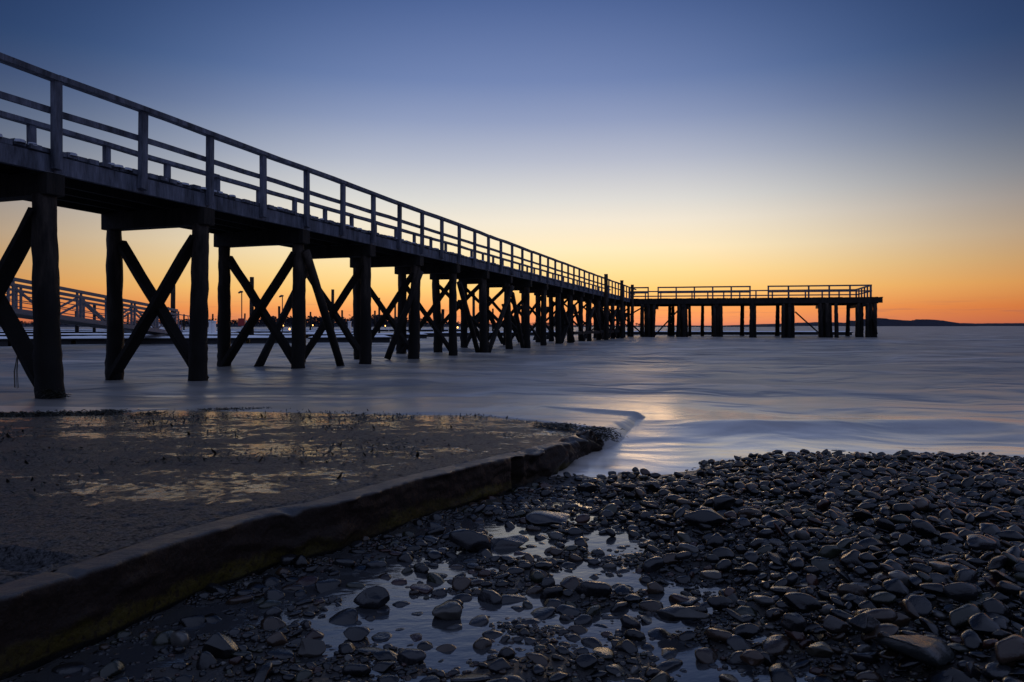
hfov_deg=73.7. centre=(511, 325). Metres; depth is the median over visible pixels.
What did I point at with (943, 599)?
beach stone
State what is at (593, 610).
beach stone
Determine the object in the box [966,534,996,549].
beach stone
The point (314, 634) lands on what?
beach stone
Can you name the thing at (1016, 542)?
beach stone
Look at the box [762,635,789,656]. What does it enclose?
beach stone
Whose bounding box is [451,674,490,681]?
beach stone
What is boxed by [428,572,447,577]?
beach stone
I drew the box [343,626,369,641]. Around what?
beach stone
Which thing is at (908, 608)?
beach stone
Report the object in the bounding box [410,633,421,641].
beach stone
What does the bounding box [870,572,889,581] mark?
beach stone
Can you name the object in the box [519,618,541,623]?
beach stone
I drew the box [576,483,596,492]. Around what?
beach stone
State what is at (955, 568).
beach stone
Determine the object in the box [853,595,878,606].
beach stone
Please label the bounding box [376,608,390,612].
beach stone
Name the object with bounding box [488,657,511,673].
beach stone
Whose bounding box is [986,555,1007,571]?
beach stone
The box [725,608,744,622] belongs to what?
beach stone
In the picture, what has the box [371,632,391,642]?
beach stone
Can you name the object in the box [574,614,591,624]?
beach stone
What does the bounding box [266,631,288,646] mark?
beach stone
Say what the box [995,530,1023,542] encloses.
beach stone
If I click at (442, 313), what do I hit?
dock piling
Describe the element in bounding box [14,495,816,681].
puddle
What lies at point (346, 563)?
beach stone
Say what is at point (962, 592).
beach stone
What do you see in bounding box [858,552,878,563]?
beach stone
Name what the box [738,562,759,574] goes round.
beach stone
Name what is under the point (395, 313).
dock piling
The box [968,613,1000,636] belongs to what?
beach stone
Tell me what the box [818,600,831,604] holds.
beach stone
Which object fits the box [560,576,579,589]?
beach stone
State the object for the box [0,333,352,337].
floating dock
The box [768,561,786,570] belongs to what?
beach stone
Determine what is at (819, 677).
beach stone
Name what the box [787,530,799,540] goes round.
beach stone
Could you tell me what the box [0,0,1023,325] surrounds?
sky
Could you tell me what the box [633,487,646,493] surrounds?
beach stone
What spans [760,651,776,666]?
beach stone
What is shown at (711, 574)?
beach stone
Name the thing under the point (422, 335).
floating dock
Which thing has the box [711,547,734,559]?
beach stone
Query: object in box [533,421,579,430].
seaweed mat
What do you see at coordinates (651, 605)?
beach stone
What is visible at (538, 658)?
beach stone
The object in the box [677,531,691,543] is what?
beach stone
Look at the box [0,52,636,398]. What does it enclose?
pier
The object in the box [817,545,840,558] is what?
beach stone
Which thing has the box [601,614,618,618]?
beach stone
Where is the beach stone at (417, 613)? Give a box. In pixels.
[411,612,422,615]
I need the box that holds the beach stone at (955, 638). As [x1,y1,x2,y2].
[950,635,962,643]
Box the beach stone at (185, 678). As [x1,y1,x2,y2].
[172,675,193,681]
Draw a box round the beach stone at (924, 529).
[911,519,937,538]
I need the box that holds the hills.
[744,322,1023,325]
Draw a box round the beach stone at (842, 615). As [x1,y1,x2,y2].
[829,609,852,621]
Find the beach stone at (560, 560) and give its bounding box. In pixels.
[545,558,565,562]
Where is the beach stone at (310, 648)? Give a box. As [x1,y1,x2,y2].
[297,638,325,657]
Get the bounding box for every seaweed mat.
[0,408,138,416]
[130,410,167,414]
[187,407,268,410]
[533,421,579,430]
[572,424,624,441]
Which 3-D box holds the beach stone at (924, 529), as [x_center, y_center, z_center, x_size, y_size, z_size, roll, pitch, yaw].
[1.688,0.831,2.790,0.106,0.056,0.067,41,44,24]
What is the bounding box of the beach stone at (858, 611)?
[853,608,870,616]
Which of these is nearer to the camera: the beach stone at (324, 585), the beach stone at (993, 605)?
the beach stone at (993, 605)
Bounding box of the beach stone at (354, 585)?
[346,582,365,587]
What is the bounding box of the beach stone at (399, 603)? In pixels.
[392,601,410,606]
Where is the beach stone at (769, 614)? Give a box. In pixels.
[765,607,785,620]
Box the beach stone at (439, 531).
[425,527,445,534]
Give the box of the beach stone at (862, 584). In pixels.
[849,582,870,587]
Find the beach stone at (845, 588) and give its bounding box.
[836,583,868,595]
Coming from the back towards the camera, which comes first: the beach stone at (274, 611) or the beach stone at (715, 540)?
the beach stone at (715, 540)
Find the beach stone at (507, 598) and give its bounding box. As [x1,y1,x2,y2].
[501,594,526,603]
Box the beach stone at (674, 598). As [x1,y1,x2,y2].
[668,593,699,605]
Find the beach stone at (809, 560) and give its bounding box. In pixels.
[806,556,827,562]
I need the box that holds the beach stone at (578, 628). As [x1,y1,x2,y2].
[568,625,587,632]
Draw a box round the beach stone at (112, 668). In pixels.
[98,660,124,678]
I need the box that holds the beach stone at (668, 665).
[656,659,682,671]
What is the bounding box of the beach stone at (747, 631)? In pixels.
[733,623,761,639]
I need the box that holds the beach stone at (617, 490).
[610,488,620,493]
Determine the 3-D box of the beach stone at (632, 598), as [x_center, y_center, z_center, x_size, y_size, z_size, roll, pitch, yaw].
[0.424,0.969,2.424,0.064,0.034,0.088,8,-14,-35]
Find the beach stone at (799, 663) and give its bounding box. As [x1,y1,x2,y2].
[790,658,809,668]
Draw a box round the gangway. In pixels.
[6,277,188,334]
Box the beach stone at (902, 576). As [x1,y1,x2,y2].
[888,570,911,587]
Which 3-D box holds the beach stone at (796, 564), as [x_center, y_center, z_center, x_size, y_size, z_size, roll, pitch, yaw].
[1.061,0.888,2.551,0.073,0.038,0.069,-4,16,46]
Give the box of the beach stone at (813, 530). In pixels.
[807,527,827,536]
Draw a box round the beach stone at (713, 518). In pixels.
[683,508,727,528]
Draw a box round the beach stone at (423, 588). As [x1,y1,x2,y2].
[410,583,433,593]
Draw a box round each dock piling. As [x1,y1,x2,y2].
[75,311,78,332]
[93,305,95,332]
[171,286,175,319]
[183,314,184,329]
[249,277,253,334]
[331,289,333,327]
[378,298,379,332]
[394,306,395,321]
[441,309,443,331]
[472,293,474,316]
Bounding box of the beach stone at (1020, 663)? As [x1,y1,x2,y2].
[1015,660,1023,667]
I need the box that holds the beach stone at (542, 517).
[525,510,569,525]
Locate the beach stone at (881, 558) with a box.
[877,554,888,561]
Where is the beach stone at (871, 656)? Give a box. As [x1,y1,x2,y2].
[849,650,880,662]
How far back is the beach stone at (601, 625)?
2.20 m
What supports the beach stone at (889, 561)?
on the beach at (219, 676)
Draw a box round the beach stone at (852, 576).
[848,574,859,579]
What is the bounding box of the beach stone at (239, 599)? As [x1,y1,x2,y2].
[225,594,252,604]
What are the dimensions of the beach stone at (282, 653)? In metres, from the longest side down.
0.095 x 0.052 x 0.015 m
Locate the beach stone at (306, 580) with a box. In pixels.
[295,576,317,585]
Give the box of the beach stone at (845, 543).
[836,538,852,548]
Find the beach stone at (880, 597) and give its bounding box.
[871,591,896,604]
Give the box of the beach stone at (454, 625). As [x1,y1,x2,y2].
[447,623,461,628]
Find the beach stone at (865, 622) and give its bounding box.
[849,613,880,632]
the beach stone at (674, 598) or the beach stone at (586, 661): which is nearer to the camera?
the beach stone at (586, 661)
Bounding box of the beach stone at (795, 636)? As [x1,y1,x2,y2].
[784,629,804,640]
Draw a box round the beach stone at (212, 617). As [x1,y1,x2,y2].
[205,613,221,622]
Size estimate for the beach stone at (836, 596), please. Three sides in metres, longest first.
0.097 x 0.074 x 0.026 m
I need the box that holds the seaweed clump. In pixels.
[40,389,70,398]
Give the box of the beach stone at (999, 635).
[991,630,1012,640]
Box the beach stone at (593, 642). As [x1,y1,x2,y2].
[581,637,602,647]
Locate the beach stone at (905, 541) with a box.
[898,534,914,551]
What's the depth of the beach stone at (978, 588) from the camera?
2.07 m
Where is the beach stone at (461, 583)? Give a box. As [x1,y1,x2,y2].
[452,577,470,590]
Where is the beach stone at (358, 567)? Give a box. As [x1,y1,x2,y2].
[351,565,365,570]
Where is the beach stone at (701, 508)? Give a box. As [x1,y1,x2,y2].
[695,507,712,510]
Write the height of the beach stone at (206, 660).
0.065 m
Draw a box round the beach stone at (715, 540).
[705,533,723,548]
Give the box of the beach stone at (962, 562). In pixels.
[955,558,977,569]
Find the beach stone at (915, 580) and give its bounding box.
[908,574,921,588]
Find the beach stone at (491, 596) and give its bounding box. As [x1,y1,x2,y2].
[478,589,501,604]
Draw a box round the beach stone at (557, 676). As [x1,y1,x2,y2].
[548,671,568,681]
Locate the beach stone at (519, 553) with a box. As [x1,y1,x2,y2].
[514,551,526,554]
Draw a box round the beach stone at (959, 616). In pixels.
[949,603,981,628]
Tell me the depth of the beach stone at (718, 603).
2.28 m
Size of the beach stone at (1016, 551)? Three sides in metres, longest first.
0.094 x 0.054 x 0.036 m
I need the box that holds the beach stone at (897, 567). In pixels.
[880,564,905,572]
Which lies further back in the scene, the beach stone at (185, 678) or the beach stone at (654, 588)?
the beach stone at (654, 588)
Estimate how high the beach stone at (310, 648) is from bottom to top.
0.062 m
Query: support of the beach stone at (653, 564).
on the beach at (219, 676)
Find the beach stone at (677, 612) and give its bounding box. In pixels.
[656,604,709,620]
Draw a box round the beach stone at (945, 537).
[938,532,963,543]
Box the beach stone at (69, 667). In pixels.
[52,662,85,673]
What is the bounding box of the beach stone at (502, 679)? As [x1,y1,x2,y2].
[485,677,507,681]
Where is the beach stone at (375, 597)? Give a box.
[353,586,389,608]
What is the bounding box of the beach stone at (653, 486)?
[650,482,660,492]
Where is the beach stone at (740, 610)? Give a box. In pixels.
[735,606,756,616]
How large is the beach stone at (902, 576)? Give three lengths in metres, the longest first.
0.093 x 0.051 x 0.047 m
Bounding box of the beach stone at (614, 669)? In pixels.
[605,664,625,674]
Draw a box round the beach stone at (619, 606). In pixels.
[610,601,628,612]
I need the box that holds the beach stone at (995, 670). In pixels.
[981,662,1011,680]
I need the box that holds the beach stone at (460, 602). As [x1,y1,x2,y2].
[445,599,463,605]
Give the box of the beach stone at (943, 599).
[937,596,952,602]
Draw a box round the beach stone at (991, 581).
[983,576,997,587]
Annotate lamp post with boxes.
[238,291,242,317]
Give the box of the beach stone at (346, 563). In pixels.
[333,558,354,567]
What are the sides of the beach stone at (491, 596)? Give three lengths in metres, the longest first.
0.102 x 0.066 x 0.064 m
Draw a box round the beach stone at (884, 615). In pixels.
[862,608,897,622]
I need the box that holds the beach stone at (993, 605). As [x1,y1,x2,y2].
[982,598,1011,619]
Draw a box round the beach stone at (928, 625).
[919,617,943,637]
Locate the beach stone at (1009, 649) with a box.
[994,634,1023,664]
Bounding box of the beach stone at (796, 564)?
[786,557,804,570]
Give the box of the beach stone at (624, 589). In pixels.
[614,584,631,594]
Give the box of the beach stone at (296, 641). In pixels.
[290,637,302,643]
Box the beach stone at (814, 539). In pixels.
[809,536,825,541]
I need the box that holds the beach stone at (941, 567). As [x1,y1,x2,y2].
[929,561,950,573]
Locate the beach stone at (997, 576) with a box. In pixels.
[989,570,1017,583]
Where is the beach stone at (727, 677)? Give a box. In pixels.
[719,674,737,681]
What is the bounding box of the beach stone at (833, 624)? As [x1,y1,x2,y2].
[822,615,851,633]
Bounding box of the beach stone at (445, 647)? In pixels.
[436,644,455,651]
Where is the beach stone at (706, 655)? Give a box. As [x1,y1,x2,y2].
[695,647,717,663]
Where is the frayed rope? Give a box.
[14,357,18,387]
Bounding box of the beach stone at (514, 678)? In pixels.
[502,674,525,681]
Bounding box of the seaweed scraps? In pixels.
[0,408,572,504]
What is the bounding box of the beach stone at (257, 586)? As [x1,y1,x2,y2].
[246,582,266,590]
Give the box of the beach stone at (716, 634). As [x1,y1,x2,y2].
[706,628,731,642]
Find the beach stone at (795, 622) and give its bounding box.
[780,613,806,632]
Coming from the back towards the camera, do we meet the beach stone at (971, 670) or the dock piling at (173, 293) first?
the dock piling at (173, 293)
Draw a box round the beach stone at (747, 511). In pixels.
[737,508,762,518]
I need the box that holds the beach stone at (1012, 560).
[1000,552,1018,568]
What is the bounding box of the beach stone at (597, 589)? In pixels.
[575,580,611,597]
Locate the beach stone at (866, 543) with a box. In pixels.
[856,538,883,551]
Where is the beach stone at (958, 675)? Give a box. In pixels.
[943,668,978,681]
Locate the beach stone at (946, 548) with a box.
[942,544,964,553]
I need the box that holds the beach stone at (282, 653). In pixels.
[266,648,293,659]
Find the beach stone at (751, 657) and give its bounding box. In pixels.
[740,649,764,665]
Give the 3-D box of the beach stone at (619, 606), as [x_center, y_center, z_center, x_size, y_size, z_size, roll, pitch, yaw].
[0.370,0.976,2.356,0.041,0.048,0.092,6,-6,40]
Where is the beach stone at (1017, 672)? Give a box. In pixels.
[1008,668,1023,675]
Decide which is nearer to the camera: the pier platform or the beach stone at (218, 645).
the beach stone at (218, 645)
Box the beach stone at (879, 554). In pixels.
[872,551,887,557]
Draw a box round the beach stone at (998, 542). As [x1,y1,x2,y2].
[984,534,1000,550]
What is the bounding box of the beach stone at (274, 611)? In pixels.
[263,606,281,617]
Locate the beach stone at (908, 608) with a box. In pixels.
[901,598,920,618]
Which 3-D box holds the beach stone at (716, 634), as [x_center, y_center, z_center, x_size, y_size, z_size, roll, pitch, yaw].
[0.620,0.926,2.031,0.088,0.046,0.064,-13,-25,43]
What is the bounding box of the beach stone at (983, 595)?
[977,592,993,601]
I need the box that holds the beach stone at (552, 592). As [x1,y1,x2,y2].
[540,586,563,599]
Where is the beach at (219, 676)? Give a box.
[0,450,1023,681]
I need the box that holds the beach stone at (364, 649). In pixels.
[355,646,381,654]
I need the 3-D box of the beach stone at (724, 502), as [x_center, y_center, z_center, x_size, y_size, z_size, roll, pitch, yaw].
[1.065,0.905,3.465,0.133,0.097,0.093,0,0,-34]
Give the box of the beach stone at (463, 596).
[452,593,471,600]
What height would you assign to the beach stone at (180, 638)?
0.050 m
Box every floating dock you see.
[0,329,460,331]
[0,330,340,333]
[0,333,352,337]
[0,335,291,346]
[306,330,352,332]
[308,335,391,342]
[376,333,427,338]
[420,331,566,336]
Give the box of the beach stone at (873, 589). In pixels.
[867,585,885,593]
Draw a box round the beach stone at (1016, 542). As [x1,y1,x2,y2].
[1009,541,1022,545]
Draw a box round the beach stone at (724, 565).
[714,559,731,571]
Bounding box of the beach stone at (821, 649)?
[806,642,833,657]
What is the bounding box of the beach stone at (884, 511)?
[879,506,894,516]
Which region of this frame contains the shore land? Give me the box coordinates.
[0,322,780,326]
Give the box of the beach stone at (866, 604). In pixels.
[858,600,878,608]
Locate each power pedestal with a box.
[211,321,216,332]
[347,321,351,331]
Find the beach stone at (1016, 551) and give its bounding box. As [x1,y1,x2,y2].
[1005,546,1021,556]
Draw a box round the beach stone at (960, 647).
[947,643,977,652]
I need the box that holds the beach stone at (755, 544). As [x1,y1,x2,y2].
[748,538,769,550]
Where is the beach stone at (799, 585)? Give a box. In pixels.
[792,583,816,588]
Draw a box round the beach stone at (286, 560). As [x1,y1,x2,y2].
[279,554,297,565]
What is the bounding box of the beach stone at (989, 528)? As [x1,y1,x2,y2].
[979,523,1000,534]
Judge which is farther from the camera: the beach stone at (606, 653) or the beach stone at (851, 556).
the beach stone at (851, 556)
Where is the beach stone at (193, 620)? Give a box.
[180,615,205,626]
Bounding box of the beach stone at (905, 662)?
[898,656,922,669]
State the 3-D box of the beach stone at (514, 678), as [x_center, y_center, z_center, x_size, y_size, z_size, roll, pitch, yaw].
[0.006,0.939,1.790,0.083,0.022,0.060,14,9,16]
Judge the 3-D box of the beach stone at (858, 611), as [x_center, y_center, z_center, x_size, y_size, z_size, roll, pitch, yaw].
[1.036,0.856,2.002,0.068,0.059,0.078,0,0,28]
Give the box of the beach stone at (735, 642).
[726,634,752,650]
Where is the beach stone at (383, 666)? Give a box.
[372,660,395,672]
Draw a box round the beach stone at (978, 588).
[965,582,981,592]
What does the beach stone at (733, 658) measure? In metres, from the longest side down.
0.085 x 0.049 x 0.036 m
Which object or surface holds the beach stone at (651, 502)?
on the beach at (219, 676)
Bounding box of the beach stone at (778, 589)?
[770,586,797,593]
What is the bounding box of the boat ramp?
[0,410,603,680]
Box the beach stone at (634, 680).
[625,678,644,681]
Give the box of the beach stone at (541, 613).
[531,607,554,619]
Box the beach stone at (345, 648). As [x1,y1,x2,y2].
[338,642,355,654]
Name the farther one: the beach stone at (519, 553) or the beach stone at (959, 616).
the beach stone at (519, 553)
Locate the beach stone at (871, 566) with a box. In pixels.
[863,562,880,571]
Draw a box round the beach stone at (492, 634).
[482,629,502,638]
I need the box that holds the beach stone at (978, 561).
[966,558,989,566]
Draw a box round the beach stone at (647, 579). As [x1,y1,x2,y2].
[639,575,652,583]
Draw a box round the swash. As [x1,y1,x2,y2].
[0,395,666,446]
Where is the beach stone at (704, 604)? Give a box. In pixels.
[698,601,709,606]
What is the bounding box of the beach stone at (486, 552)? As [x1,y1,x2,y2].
[476,548,492,557]
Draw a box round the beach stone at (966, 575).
[953,569,976,582]
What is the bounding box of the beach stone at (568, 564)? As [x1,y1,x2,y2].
[561,562,576,567]
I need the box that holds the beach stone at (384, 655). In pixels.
[373,649,397,660]
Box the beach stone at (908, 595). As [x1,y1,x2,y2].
[899,593,916,606]
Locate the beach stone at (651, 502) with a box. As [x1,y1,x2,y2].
[641,501,659,508]
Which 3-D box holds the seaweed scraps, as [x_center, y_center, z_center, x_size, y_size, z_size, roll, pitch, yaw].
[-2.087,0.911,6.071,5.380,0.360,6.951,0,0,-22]
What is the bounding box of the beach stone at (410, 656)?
[397,648,425,664]
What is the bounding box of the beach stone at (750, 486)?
[746,483,758,495]
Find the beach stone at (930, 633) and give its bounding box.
[922,631,946,642]
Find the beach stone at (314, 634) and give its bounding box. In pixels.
[305,630,323,638]
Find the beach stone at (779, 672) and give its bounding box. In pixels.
[768,663,796,681]
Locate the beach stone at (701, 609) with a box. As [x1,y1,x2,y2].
[687,606,707,612]
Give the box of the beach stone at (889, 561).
[884,559,902,567]
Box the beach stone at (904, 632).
[899,630,921,634]
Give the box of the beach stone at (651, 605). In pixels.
[639,600,662,611]
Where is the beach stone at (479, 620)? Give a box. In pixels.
[469,615,488,625]
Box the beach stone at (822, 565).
[811,559,834,572]
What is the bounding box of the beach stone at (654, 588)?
[647,582,664,593]
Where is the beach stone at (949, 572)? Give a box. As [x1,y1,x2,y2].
[947,568,953,577]
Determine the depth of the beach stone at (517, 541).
3.13 m
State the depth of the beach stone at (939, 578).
2.22 m
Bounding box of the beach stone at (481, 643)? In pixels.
[473,637,491,649]
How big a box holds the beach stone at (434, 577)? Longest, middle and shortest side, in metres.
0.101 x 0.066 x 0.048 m
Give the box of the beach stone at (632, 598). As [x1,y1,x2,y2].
[622,593,640,602]
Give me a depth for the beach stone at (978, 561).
2.36 m
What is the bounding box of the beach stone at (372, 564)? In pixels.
[365,560,386,568]
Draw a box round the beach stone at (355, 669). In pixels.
[341,663,370,675]
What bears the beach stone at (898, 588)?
on the beach at (219, 676)
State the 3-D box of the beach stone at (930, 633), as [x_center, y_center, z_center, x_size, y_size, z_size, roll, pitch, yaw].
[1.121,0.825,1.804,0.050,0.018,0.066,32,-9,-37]
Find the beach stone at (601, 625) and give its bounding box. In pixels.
[594,624,607,627]
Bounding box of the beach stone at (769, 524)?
[764,520,781,529]
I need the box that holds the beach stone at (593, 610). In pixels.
[585,604,600,615]
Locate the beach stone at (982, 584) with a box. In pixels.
[972,581,988,588]
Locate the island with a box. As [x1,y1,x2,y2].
[839,318,971,325]
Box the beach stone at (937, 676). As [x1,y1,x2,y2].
[926,670,952,681]
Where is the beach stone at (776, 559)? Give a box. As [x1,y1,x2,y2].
[768,552,785,565]
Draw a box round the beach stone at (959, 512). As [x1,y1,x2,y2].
[952,508,967,517]
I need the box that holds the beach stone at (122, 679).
[108,676,128,681]
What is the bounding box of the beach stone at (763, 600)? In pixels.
[752,595,774,605]
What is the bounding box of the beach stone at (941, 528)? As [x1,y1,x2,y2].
[934,525,951,531]
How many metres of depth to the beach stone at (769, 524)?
3.02 m
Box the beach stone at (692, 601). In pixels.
[677,596,698,605]
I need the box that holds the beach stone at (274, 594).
[264,589,284,599]
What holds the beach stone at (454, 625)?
on the beach at (219, 676)
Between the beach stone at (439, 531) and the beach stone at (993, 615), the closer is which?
the beach stone at (993, 615)
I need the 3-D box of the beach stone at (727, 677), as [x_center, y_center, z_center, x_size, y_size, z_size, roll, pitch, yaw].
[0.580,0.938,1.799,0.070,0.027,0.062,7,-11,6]
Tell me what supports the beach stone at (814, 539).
on the beach at (219, 676)
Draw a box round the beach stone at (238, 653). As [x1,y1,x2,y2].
[231,651,252,657]
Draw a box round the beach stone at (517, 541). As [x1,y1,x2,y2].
[490,535,528,548]
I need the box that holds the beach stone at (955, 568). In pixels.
[950,564,978,579]
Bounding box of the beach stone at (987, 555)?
[979,551,993,559]
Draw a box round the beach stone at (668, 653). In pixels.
[661,648,677,658]
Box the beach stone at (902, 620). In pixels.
[891,612,910,626]
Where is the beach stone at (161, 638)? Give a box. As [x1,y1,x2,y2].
[151,629,174,645]
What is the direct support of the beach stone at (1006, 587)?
on the beach at (219, 676)
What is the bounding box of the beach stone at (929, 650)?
[871,635,955,665]
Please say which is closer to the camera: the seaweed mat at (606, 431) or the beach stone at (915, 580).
the beach stone at (915, 580)
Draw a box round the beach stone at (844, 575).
[835,568,851,583]
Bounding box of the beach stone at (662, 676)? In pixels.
[649,671,671,681]
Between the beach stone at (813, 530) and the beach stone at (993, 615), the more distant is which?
the beach stone at (813, 530)
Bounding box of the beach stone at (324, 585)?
[314,578,340,592]
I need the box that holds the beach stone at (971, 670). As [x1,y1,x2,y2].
[963,662,980,679]
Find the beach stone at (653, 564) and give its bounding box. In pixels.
[642,556,664,572]
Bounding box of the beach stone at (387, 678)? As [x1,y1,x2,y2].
[377,675,399,681]
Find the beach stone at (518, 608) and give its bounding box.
[511,606,523,610]
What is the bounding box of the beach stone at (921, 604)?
[907,595,931,616]
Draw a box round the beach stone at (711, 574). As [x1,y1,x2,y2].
[700,570,721,579]
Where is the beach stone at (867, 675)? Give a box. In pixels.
[854,670,883,681]
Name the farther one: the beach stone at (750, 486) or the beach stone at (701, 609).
the beach stone at (750, 486)
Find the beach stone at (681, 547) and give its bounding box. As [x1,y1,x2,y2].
[677,543,698,552]
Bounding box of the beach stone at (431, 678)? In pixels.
[419,675,440,681]
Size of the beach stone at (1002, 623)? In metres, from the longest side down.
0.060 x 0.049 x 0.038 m
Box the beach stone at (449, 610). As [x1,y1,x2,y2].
[432,601,461,619]
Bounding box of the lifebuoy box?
[238,318,245,328]
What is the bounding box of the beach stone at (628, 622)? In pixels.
[621,615,640,628]
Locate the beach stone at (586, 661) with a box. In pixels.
[575,654,597,669]
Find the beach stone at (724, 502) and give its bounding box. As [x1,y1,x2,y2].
[712,494,735,511]
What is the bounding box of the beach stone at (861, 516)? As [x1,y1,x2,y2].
[853,510,873,521]
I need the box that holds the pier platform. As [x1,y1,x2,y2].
[626,284,882,337]
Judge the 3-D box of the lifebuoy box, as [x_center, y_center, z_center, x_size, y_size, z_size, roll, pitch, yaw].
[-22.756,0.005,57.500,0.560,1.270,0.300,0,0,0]
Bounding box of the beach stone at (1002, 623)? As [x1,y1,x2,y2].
[991,617,1008,630]
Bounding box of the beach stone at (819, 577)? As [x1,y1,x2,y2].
[799,575,822,583]
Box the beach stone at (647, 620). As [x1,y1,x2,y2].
[640,615,651,624]
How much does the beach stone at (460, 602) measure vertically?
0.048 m
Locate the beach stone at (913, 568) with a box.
[908,563,931,575]
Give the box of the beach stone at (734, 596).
[718,589,739,600]
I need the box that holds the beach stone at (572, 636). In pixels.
[564,633,580,640]
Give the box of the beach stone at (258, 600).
[254,598,264,603]
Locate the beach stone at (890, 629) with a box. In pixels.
[861,623,899,641]
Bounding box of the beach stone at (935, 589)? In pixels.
[919,583,946,596]
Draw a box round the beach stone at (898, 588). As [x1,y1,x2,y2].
[882,578,911,597]
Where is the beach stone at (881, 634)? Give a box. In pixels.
[877,631,890,637]
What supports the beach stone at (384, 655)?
on the beach at (219, 676)
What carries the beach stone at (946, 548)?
on the beach at (219, 676)
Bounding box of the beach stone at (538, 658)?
[527,652,549,664]
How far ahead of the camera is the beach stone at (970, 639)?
1.71 m
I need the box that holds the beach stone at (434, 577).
[426,572,444,583]
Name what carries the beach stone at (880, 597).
on the beach at (219, 676)
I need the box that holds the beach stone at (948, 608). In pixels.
[944,604,959,612]
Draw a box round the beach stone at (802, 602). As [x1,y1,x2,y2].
[781,592,822,611]
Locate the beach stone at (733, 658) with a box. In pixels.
[725,651,747,664]
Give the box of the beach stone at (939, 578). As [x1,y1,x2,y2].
[928,573,949,583]
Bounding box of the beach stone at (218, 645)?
[202,632,237,658]
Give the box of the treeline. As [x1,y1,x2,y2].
[20,314,639,325]
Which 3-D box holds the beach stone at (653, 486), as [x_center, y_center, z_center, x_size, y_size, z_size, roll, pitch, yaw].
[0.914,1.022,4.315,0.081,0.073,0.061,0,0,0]
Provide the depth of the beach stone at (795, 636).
1.95 m
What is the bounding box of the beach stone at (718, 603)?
[707,596,732,610]
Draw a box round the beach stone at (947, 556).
[939,554,959,561]
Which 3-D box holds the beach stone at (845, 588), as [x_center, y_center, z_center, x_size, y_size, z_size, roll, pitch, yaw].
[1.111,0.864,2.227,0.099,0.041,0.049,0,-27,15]
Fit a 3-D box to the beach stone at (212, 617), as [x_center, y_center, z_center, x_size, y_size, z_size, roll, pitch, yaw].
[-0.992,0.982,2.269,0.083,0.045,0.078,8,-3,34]
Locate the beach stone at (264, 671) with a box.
[252,662,272,681]
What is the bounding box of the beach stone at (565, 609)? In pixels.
[555,604,580,615]
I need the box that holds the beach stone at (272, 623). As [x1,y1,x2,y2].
[260,616,285,631]
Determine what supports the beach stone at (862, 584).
on the beach at (219, 676)
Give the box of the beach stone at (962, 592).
[943,582,977,602]
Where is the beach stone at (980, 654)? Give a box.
[969,651,991,658]
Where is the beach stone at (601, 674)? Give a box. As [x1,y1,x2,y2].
[590,670,607,678]
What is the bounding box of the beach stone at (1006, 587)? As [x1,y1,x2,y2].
[994,580,1022,594]
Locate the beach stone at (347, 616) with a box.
[329,608,357,624]
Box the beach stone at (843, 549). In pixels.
[840,548,849,551]
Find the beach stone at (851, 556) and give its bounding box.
[839,549,863,571]
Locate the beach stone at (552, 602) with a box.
[544,598,560,607]
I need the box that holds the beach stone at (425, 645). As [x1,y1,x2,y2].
[417,641,432,648]
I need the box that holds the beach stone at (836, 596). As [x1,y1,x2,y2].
[829,593,854,605]
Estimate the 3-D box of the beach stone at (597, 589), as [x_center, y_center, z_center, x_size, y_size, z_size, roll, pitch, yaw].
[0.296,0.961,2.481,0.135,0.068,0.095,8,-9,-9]
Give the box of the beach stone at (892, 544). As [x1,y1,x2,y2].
[887,539,911,548]
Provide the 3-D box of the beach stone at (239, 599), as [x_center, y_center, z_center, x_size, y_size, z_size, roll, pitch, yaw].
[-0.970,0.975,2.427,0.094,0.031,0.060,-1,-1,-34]
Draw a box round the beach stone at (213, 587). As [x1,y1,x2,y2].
[204,583,227,593]
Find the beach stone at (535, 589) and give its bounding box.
[525,585,542,593]
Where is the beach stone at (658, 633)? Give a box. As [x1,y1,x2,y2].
[648,628,670,639]
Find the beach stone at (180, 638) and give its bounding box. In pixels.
[170,631,189,646]
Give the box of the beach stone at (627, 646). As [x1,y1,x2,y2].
[615,639,637,653]
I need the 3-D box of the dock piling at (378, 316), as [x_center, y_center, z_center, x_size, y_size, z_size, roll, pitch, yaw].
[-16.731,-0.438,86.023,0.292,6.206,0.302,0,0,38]
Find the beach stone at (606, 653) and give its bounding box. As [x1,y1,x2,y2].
[593,647,613,659]
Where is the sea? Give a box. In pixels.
[0,326,1023,476]
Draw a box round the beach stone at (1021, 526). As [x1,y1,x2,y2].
[1006,523,1023,530]
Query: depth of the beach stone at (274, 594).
2.45 m
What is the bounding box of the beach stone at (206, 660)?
[196,650,216,669]
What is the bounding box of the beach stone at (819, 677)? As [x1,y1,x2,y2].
[813,673,835,681]
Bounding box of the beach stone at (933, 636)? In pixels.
[923,634,942,640]
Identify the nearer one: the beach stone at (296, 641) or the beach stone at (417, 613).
the beach stone at (296, 641)
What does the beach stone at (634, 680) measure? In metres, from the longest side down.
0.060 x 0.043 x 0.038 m
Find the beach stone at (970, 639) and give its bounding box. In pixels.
[960,629,982,649]
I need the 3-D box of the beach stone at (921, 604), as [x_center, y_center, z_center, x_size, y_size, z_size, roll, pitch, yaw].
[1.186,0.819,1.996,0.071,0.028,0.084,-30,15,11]
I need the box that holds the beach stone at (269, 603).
[258,599,281,608]
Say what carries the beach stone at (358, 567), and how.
on the beach at (219, 676)
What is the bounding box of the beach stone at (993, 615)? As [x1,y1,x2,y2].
[985,612,1010,625]
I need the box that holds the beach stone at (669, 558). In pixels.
[662,553,682,564]

